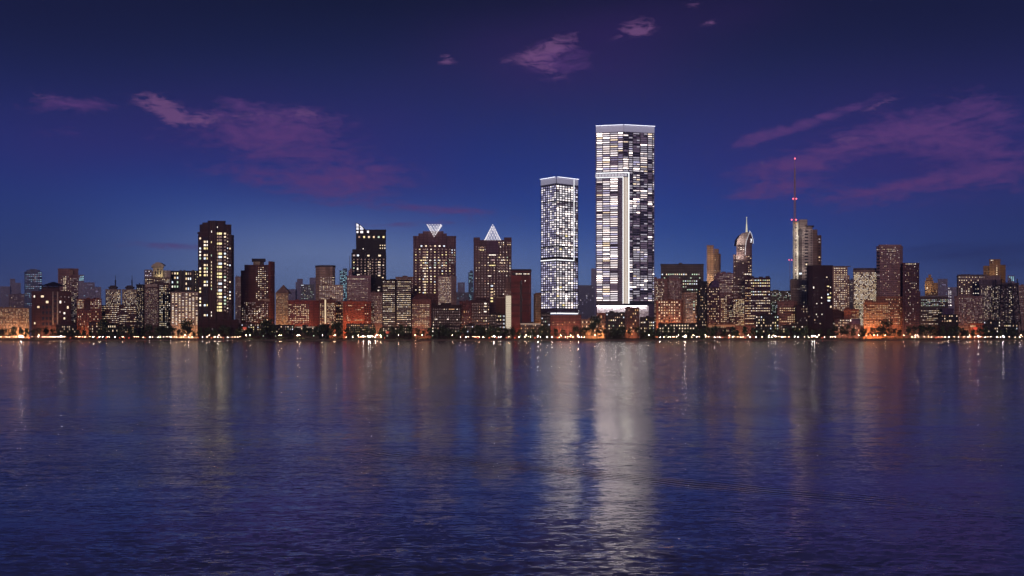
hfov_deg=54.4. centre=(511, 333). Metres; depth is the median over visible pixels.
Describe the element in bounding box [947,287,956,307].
distant block
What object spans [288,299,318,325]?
apartment block
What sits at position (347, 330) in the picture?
tree
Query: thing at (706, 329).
tree
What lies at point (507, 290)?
stepped tower
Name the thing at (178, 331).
tree
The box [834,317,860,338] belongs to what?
apartment block
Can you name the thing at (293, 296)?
distant block
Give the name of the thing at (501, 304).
office block
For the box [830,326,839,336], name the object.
tree
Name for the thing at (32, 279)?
glass tower
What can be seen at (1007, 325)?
building
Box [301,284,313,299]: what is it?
distant block
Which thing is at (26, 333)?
tree
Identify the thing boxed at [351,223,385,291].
slant crown tower
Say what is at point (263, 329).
tree
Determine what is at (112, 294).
crowned tower
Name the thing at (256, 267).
window
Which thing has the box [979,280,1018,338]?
office block
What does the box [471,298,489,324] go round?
apartment block
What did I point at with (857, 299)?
window
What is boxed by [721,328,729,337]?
tree
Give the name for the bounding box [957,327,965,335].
tree
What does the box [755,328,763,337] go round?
tree
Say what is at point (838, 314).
apartment block
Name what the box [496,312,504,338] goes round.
building
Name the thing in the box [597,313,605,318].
building
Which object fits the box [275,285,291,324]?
pointed tower
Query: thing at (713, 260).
apartment tower
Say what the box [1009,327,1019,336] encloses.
tree
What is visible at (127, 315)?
apartment block
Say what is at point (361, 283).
window
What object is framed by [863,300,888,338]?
apartment block
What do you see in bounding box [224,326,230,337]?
tree
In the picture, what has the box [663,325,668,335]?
tree
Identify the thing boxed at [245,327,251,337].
tree
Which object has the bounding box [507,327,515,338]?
tree
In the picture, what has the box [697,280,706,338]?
office block
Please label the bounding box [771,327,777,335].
tree
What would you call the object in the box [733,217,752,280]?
curved top tower
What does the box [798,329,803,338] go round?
tree
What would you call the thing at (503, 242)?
window
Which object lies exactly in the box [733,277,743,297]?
apartment block
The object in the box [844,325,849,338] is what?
tree
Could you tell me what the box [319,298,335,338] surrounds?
apartment block
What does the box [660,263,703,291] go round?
wide office
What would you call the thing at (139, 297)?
window
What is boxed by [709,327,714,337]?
tree
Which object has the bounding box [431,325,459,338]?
building
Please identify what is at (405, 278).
office block
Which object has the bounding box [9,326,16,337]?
tree
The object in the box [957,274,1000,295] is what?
office block
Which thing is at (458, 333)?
tree
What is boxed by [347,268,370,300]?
office block
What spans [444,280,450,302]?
window
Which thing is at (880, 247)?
window
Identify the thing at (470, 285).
glass tower
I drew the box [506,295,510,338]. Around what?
lit building
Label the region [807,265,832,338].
office tower
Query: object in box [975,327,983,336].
tree
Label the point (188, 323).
tree
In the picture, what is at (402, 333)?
tree
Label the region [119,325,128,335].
tree
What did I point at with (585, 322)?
building
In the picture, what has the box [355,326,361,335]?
tree
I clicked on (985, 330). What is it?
tree
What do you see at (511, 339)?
quay wall
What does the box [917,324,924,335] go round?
tree
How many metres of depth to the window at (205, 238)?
1211.44 m
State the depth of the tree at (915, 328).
1187.81 m
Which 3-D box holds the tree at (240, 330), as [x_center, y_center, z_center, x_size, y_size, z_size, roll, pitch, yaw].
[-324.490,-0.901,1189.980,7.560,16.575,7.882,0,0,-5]
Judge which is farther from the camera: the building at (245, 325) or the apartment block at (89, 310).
the apartment block at (89, 310)
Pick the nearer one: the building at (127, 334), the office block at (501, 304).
the building at (127, 334)
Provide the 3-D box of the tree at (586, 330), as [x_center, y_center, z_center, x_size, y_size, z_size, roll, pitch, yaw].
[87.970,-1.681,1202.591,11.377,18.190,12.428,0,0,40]
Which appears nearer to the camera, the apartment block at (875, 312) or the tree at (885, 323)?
the tree at (885, 323)
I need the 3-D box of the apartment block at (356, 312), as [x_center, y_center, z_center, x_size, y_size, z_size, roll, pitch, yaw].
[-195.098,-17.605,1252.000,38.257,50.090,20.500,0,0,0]
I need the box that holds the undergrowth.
[0,337,1023,338]
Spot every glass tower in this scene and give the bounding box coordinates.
[24,269,41,336]
[339,268,346,300]
[468,270,472,300]
[541,177,577,313]
[595,124,654,337]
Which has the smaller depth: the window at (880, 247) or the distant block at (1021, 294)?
the window at (880, 247)
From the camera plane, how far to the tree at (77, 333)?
1198.72 m
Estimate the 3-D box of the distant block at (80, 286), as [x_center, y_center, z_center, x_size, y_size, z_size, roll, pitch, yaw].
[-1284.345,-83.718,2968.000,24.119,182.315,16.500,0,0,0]
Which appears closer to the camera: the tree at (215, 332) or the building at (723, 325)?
the tree at (215, 332)
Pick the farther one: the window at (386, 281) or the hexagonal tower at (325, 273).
the hexagonal tower at (325, 273)
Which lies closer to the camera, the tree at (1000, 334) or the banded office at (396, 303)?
the tree at (1000, 334)
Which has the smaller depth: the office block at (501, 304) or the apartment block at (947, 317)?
the apartment block at (947, 317)
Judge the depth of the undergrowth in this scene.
1186.01 m
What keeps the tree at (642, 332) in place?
on the ground
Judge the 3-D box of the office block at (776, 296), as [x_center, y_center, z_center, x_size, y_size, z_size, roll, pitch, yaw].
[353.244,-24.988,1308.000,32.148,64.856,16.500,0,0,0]
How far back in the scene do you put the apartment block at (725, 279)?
1280.00 m
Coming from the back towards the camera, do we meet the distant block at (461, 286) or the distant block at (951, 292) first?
the distant block at (461, 286)
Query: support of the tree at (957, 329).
on the ground
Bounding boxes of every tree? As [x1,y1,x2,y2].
[2,328,9,335]
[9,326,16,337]
[18,327,24,336]
[24,328,29,336]
[33,326,43,335]
[43,327,48,337]
[54,329,61,337]
[66,328,73,335]
[73,330,80,336]
[95,319,108,334]
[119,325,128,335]
[145,324,153,335]
[153,327,160,335]
[167,326,175,338]
[176,329,181,337]
[180,317,193,338]
[180,325,187,337]
[197,327,202,335]
[204,327,211,337]
[209,328,217,336]
[217,325,225,337]
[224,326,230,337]
[237,326,243,335]
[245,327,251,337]
[252,328,258,338]
[259,326,266,338]
[260,317,273,337]
[270,324,276,335]
[284,327,291,336]
[292,327,299,335]
[302,324,308,337]
[306,327,313,335]
[312,325,319,338]
[318,323,327,335]
[327,327,333,336]
[331,320,341,337]
[337,328,342,336]
[344,327,350,337]
[349,326,356,335]
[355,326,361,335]
[362,327,370,335]
[371,326,375,335]
[378,328,384,336]
[388,325,394,338]
[397,324,404,335]
[406,325,411,335]
[427,327,433,336]
[438,324,446,337]
[444,327,450,337]
[456,330,460,337]
[461,324,465,337]
[467,327,474,336]
[474,325,480,337]
[488,325,495,335]
[494,326,503,337]
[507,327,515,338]
[538,327,543,335]
[541,324,548,337]
[571,325,578,336]
[580,326,588,334]
[587,324,596,335]
[589,315,603,338]
[614,327,620,338]
[619,325,625,335]
[633,326,641,337]
[638,330,646,336]
[648,328,655,337]
[655,328,660,336]
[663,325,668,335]
[668,325,673,337]
[683,328,689,336]
[694,326,698,336]
[698,328,703,335]
[702,326,709,335]
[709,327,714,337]
[710,324,721,334]
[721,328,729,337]
[730,326,736,337]
[742,326,747,337]
[749,327,756,335]
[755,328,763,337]
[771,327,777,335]
[791,326,799,338]
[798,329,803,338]
[802,325,808,335]
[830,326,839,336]
[839,325,844,338]
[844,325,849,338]
[850,328,855,336]
[861,328,869,338]
[869,327,875,335]
[874,327,880,337]
[878,317,893,333]
[879,327,887,336]
[890,328,899,338]
[904,326,910,337]
[910,325,920,338]
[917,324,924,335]
[922,325,930,337]
[929,326,935,336]
[939,326,945,335]
[947,327,954,337]
[952,326,961,337]
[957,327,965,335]
[962,330,969,336]
[970,329,976,336]
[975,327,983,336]
[983,327,987,338]
[997,329,1003,336]
[1003,328,1011,337]
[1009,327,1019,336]
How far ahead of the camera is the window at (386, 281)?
1235.94 m
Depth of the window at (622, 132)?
1232.78 m
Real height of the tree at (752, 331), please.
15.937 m
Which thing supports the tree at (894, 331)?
on the ground
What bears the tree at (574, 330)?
on the ground
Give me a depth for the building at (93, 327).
1216.00 m
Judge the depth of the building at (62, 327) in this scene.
1216.00 m
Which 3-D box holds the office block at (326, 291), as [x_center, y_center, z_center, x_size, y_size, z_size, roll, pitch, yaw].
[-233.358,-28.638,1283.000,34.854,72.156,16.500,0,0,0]
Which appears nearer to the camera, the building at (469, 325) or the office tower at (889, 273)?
the building at (469, 325)
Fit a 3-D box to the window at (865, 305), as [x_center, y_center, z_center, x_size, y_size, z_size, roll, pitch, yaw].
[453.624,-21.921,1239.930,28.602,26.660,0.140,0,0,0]
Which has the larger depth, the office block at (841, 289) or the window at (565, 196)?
the office block at (841, 289)
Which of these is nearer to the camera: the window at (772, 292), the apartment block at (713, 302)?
the apartment block at (713, 302)
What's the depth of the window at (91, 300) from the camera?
1234.89 m
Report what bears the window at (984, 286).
in the office block at (987, 287)
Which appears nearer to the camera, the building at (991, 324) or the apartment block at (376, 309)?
the building at (991, 324)
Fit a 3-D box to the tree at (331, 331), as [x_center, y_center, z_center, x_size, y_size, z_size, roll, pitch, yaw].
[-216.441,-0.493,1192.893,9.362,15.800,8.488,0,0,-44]
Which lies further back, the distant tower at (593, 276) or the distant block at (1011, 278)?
the distant tower at (593, 276)
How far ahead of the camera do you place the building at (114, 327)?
1214.00 m
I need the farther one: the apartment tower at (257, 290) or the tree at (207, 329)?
the apartment tower at (257, 290)
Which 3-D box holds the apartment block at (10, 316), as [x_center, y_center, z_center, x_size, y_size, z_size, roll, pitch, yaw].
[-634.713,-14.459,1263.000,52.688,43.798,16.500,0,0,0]
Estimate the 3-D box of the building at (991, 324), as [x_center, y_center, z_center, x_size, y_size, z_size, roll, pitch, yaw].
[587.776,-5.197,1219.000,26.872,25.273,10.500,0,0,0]
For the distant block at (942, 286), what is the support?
on the ground
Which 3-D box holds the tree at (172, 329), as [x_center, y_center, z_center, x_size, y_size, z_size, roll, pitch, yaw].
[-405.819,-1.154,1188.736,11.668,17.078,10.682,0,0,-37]
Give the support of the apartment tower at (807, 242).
on the ground
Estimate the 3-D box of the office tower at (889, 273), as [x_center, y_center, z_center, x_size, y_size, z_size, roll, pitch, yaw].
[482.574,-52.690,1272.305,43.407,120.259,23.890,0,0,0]
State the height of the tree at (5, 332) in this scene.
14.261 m
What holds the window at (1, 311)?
in the apartment block at (10, 316)
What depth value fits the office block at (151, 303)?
1226.00 m
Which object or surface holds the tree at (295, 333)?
on the ground
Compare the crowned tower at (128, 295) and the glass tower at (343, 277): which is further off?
the glass tower at (343, 277)
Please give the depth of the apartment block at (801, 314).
1232.00 m
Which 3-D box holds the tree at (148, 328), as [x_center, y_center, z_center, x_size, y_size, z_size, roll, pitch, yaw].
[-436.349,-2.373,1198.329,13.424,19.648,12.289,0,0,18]
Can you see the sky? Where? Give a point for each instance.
(127, 127)
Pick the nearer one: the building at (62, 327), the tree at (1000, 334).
the tree at (1000, 334)
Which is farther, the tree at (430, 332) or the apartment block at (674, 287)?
the apartment block at (674, 287)
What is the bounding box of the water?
[0,341,1023,575]
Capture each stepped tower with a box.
[504,278,510,295]
[925,275,937,295]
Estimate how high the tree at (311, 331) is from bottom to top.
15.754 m
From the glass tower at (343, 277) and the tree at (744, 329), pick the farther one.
the glass tower at (343, 277)
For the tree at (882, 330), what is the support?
on the ground
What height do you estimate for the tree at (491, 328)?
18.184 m
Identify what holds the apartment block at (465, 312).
on the ground
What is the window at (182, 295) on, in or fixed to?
in the office block at (184, 304)
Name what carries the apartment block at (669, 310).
on the ground
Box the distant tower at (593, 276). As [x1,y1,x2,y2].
[591,268,595,318]
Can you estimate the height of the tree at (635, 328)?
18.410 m
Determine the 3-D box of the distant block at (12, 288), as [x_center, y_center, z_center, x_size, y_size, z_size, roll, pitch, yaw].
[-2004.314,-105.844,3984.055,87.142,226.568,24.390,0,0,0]
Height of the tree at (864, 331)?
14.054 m
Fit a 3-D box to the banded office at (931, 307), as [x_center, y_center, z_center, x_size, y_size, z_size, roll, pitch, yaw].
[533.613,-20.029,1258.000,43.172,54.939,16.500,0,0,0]
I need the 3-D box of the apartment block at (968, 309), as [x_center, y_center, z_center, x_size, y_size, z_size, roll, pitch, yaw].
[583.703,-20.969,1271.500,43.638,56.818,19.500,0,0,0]
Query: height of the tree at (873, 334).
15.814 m
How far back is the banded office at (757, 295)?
1240.00 m
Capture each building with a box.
[31,282,70,338]
[56,325,75,338]
[89,322,102,338]
[103,324,117,338]
[119,325,137,338]
[239,322,263,338]
[264,325,293,338]
[294,325,318,338]
[319,324,328,338]
[346,324,373,338]
[382,327,411,338]
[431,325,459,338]
[464,323,489,338]
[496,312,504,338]
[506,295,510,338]
[511,269,531,338]
[520,322,540,338]
[541,311,550,338]
[581,318,605,338]
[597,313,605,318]
[605,311,624,338]
[625,306,638,338]
[640,316,654,338]
[658,323,697,338]
[708,322,734,338]
[755,313,778,338]
[780,323,805,338]
[969,323,983,338]
[983,319,1000,338]
[1004,322,1017,338]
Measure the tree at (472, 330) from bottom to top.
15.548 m
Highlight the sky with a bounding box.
[0,0,1023,324]
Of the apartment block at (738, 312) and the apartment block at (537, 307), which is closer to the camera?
the apartment block at (738, 312)
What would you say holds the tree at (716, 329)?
on the ground
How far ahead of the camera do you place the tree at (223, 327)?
1196.43 m
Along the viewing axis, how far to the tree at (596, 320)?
1196.86 m
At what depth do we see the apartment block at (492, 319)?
1232.00 m
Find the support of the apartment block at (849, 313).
on the ground
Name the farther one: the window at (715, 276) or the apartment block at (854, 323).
the window at (715, 276)
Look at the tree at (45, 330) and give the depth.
1202.18 m
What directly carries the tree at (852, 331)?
on the ground
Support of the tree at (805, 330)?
on the ground
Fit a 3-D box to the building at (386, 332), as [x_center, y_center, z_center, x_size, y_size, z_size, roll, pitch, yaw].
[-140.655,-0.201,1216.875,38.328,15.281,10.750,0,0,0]
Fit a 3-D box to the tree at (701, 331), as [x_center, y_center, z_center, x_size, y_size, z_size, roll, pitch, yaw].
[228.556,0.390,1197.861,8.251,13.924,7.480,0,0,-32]
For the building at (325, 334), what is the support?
on the ground
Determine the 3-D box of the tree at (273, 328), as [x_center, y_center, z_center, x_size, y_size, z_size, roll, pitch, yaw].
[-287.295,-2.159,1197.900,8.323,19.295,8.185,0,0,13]
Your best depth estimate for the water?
67.27 m
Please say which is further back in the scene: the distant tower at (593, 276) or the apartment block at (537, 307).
the distant tower at (593, 276)
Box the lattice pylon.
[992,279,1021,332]
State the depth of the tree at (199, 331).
1191.59 m
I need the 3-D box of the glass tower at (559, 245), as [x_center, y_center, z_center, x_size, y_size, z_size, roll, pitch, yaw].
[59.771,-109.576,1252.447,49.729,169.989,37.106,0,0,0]
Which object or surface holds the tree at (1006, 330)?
on the ground
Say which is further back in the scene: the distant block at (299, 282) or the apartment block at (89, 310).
the distant block at (299, 282)
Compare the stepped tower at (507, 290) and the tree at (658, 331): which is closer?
the tree at (658, 331)
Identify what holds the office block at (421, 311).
on the ground
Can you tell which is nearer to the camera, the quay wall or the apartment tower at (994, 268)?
the quay wall
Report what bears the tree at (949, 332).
on the ground
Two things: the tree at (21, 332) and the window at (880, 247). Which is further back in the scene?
the window at (880, 247)
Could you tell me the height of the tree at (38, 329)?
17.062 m
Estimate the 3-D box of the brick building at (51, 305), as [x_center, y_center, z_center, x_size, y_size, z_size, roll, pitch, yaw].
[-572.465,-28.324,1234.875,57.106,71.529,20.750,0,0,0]
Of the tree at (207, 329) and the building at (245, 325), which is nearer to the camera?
the tree at (207, 329)
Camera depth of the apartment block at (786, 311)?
1252.00 m
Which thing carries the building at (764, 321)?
on the ground
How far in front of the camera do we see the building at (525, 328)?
1214.00 m
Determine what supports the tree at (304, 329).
on the ground
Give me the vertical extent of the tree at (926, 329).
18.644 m
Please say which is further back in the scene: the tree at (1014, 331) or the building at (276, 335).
the building at (276, 335)
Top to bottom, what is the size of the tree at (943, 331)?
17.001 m
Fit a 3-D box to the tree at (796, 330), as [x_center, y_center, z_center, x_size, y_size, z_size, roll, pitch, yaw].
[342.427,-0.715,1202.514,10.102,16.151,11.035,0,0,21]
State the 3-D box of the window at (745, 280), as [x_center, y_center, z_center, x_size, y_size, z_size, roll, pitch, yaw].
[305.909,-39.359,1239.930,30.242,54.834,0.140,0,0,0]
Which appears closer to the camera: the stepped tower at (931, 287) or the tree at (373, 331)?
the tree at (373, 331)
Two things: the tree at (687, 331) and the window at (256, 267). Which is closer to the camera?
the tree at (687, 331)
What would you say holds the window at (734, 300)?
in the apartment block at (738, 312)
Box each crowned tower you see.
[105,276,120,305]
[122,280,135,305]
[413,224,455,304]
[473,224,511,312]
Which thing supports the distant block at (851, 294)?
on the ground
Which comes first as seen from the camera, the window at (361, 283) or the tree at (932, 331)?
the tree at (932, 331)
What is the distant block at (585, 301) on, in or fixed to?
on the ground
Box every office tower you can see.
[807,265,832,338]
[876,245,902,338]
[903,263,919,338]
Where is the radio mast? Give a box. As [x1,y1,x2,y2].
[791,158,796,278]
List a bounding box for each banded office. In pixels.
[382,279,410,326]
[744,276,770,338]
[920,296,948,338]
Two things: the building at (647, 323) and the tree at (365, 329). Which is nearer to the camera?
the tree at (365, 329)
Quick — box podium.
[550,315,580,338]
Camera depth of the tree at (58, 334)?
1198.98 m
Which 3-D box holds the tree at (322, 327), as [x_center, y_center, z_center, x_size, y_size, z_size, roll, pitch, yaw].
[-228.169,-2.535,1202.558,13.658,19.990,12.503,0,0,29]
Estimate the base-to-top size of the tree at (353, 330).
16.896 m
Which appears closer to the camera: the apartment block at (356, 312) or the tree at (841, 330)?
the tree at (841, 330)
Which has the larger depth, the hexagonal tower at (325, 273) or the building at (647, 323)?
the hexagonal tower at (325, 273)
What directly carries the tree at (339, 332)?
on the ground
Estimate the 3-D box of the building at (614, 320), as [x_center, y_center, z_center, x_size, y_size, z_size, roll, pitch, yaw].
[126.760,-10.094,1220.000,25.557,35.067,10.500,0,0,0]
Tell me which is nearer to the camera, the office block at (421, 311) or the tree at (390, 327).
the tree at (390, 327)
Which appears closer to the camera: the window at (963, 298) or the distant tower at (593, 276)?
the window at (963, 298)
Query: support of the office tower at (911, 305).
on the ground
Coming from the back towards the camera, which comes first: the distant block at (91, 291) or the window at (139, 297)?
the distant block at (91, 291)
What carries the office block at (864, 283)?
on the ground
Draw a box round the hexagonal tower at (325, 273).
[315,265,335,299]
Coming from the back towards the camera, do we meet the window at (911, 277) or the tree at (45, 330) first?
the window at (911, 277)
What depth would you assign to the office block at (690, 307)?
1262.00 m
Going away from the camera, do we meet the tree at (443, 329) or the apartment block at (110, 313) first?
the tree at (443, 329)
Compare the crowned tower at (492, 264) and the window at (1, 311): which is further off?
the crowned tower at (492, 264)
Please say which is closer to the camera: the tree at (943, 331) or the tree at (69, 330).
the tree at (943, 331)
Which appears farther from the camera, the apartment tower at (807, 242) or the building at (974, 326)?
the apartment tower at (807, 242)
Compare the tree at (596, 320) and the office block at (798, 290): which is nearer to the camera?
the tree at (596, 320)
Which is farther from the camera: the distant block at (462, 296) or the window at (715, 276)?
the distant block at (462, 296)
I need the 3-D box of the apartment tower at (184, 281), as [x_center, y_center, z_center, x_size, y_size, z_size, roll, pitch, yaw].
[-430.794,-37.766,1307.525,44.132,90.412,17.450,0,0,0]
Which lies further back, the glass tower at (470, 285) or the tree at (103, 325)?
the glass tower at (470, 285)
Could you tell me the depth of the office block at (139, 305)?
1232.00 m
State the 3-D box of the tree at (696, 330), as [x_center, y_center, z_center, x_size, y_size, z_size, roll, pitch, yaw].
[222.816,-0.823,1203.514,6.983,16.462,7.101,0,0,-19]
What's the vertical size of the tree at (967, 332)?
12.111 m
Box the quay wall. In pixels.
[0,339,1023,340]
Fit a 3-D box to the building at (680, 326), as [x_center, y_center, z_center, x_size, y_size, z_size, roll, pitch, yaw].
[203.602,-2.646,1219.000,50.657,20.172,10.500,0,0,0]
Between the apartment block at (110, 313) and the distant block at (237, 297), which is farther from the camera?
the distant block at (237, 297)
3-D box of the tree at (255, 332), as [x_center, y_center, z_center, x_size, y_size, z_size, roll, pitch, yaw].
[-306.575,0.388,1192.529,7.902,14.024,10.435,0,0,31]
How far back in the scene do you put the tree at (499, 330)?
1192.69 m
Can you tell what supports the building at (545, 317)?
on the ground
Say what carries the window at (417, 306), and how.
in the office block at (421, 311)
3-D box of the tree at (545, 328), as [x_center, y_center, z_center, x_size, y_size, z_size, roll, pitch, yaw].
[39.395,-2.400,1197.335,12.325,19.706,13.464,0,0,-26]
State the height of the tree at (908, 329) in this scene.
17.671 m
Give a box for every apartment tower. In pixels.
[58,268,78,337]
[144,262,170,338]
[171,270,197,291]
[197,221,238,338]
[241,259,274,323]
[707,245,720,286]
[793,219,820,279]
[983,259,1005,282]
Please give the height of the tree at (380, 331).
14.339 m
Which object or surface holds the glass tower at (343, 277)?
on the ground
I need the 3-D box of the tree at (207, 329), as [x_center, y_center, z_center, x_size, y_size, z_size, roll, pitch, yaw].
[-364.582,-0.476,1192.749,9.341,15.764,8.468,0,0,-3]
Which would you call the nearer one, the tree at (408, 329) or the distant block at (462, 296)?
the tree at (408, 329)
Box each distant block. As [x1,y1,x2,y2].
[0,279,20,307]
[9,293,23,307]
[78,275,83,298]
[84,282,100,298]
[235,275,240,322]
[288,289,296,299]
[296,278,315,299]
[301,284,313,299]
[456,292,473,304]
[458,282,464,291]
[576,285,593,318]
[850,278,852,308]
[938,279,947,295]
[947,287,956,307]
[1008,276,1013,282]
[1019,284,1023,337]
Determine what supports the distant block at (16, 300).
on the ground
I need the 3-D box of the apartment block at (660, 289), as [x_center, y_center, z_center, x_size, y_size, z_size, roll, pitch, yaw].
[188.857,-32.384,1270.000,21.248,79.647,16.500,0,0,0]
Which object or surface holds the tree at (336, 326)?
on the ground
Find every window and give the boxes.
[1,311,26,328]
[59,276,77,321]
[78,300,99,329]
[137,297,142,327]
[145,269,169,327]
[172,295,197,322]
[199,226,230,329]
[242,267,267,321]
[319,294,342,321]
[349,283,367,297]
[383,281,410,325]
[412,306,428,328]
[415,245,454,292]
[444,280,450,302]
[476,242,510,296]
[541,185,577,307]
[597,132,653,300]
[715,276,732,321]
[734,300,743,324]
[745,280,769,323]
[771,292,788,313]
[808,309,823,323]
[834,268,848,310]
[854,274,875,324]
[865,305,887,326]
[876,247,899,320]
[905,277,917,323]
[921,301,947,318]
[959,298,981,322]
[981,286,1017,322]
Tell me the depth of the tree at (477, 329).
1192.06 m
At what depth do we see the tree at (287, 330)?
1201.87 m
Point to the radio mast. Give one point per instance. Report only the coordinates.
(795, 221)
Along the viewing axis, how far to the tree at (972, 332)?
1192.68 m
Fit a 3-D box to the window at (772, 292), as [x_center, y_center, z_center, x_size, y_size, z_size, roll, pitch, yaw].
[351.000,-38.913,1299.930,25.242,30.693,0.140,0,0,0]
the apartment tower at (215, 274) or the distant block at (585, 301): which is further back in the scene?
the distant block at (585, 301)
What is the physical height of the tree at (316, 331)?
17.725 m
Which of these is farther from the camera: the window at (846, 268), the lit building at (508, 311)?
the window at (846, 268)
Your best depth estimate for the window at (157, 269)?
1289.89 m
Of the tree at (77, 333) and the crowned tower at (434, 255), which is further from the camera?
the crowned tower at (434, 255)
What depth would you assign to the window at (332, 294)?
1274.86 m
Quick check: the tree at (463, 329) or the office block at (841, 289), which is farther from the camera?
the office block at (841, 289)
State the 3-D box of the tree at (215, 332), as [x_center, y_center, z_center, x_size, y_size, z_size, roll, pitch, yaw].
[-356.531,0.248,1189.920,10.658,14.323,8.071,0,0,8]
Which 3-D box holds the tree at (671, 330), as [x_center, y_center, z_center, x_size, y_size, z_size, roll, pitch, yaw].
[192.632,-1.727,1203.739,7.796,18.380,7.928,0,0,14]
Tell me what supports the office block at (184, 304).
on the ground
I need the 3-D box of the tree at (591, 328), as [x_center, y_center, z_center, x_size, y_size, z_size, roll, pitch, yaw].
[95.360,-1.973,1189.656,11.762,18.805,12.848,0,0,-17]
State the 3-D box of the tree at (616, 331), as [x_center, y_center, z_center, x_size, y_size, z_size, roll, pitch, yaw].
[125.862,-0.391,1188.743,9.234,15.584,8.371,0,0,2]
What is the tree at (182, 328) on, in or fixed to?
on the ground
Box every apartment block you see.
[0,305,28,338]
[77,298,101,338]
[102,305,118,338]
[119,304,135,325]
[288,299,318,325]
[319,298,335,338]
[343,300,370,337]
[371,291,381,338]
[431,303,460,337]
[459,300,470,337]
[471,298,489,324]
[489,312,496,338]
[533,290,540,322]
[654,277,666,338]
[656,298,682,337]
[667,275,682,299]
[707,280,719,338]
[714,272,733,323]
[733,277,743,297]
[733,296,744,338]
[777,299,796,337]
[796,304,807,337]
[833,310,843,337]
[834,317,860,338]
[844,308,858,318]
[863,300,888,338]
[938,308,958,338]
[954,295,982,338]
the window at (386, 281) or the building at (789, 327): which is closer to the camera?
the building at (789, 327)
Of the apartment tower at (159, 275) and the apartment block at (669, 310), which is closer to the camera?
the apartment block at (669, 310)
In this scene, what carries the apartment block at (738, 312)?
on the ground
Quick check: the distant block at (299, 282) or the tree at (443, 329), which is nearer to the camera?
the tree at (443, 329)
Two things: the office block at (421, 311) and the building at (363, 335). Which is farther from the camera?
the office block at (421, 311)
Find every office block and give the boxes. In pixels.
[136,283,143,338]
[144,283,158,338]
[171,291,197,338]
[319,283,342,338]
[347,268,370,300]
[395,276,412,326]
[411,293,430,338]
[438,275,456,304]
[496,295,505,337]
[682,292,697,322]
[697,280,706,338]
[770,290,789,314]
[790,279,806,304]
[833,266,850,311]
[853,268,875,338]
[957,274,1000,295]
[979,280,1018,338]
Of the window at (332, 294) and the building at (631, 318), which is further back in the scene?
the window at (332, 294)
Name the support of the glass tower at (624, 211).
on the ground
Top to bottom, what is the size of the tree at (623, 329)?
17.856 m
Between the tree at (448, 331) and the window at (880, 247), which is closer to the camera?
the tree at (448, 331)
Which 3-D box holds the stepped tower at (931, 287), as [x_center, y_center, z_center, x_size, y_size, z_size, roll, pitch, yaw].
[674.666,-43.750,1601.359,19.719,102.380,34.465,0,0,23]
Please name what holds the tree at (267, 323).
on the ground
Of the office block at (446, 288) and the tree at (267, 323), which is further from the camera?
the office block at (446, 288)
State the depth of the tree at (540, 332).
1187.90 m
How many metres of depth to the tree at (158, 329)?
1187.18 m
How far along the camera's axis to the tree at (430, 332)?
1197.85 m
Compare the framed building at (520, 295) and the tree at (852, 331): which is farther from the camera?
the framed building at (520, 295)
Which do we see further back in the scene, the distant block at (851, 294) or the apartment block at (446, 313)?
the distant block at (851, 294)
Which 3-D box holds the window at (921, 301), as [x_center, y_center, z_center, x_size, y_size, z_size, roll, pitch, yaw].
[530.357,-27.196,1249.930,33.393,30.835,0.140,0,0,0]
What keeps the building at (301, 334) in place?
on the ground
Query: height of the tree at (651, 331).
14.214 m
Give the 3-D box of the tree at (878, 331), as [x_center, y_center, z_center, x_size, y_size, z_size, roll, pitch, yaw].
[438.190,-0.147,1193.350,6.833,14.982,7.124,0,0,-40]
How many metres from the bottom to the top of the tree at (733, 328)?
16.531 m
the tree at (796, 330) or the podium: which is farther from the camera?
the podium
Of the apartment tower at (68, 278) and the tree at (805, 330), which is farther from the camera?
the apartment tower at (68, 278)

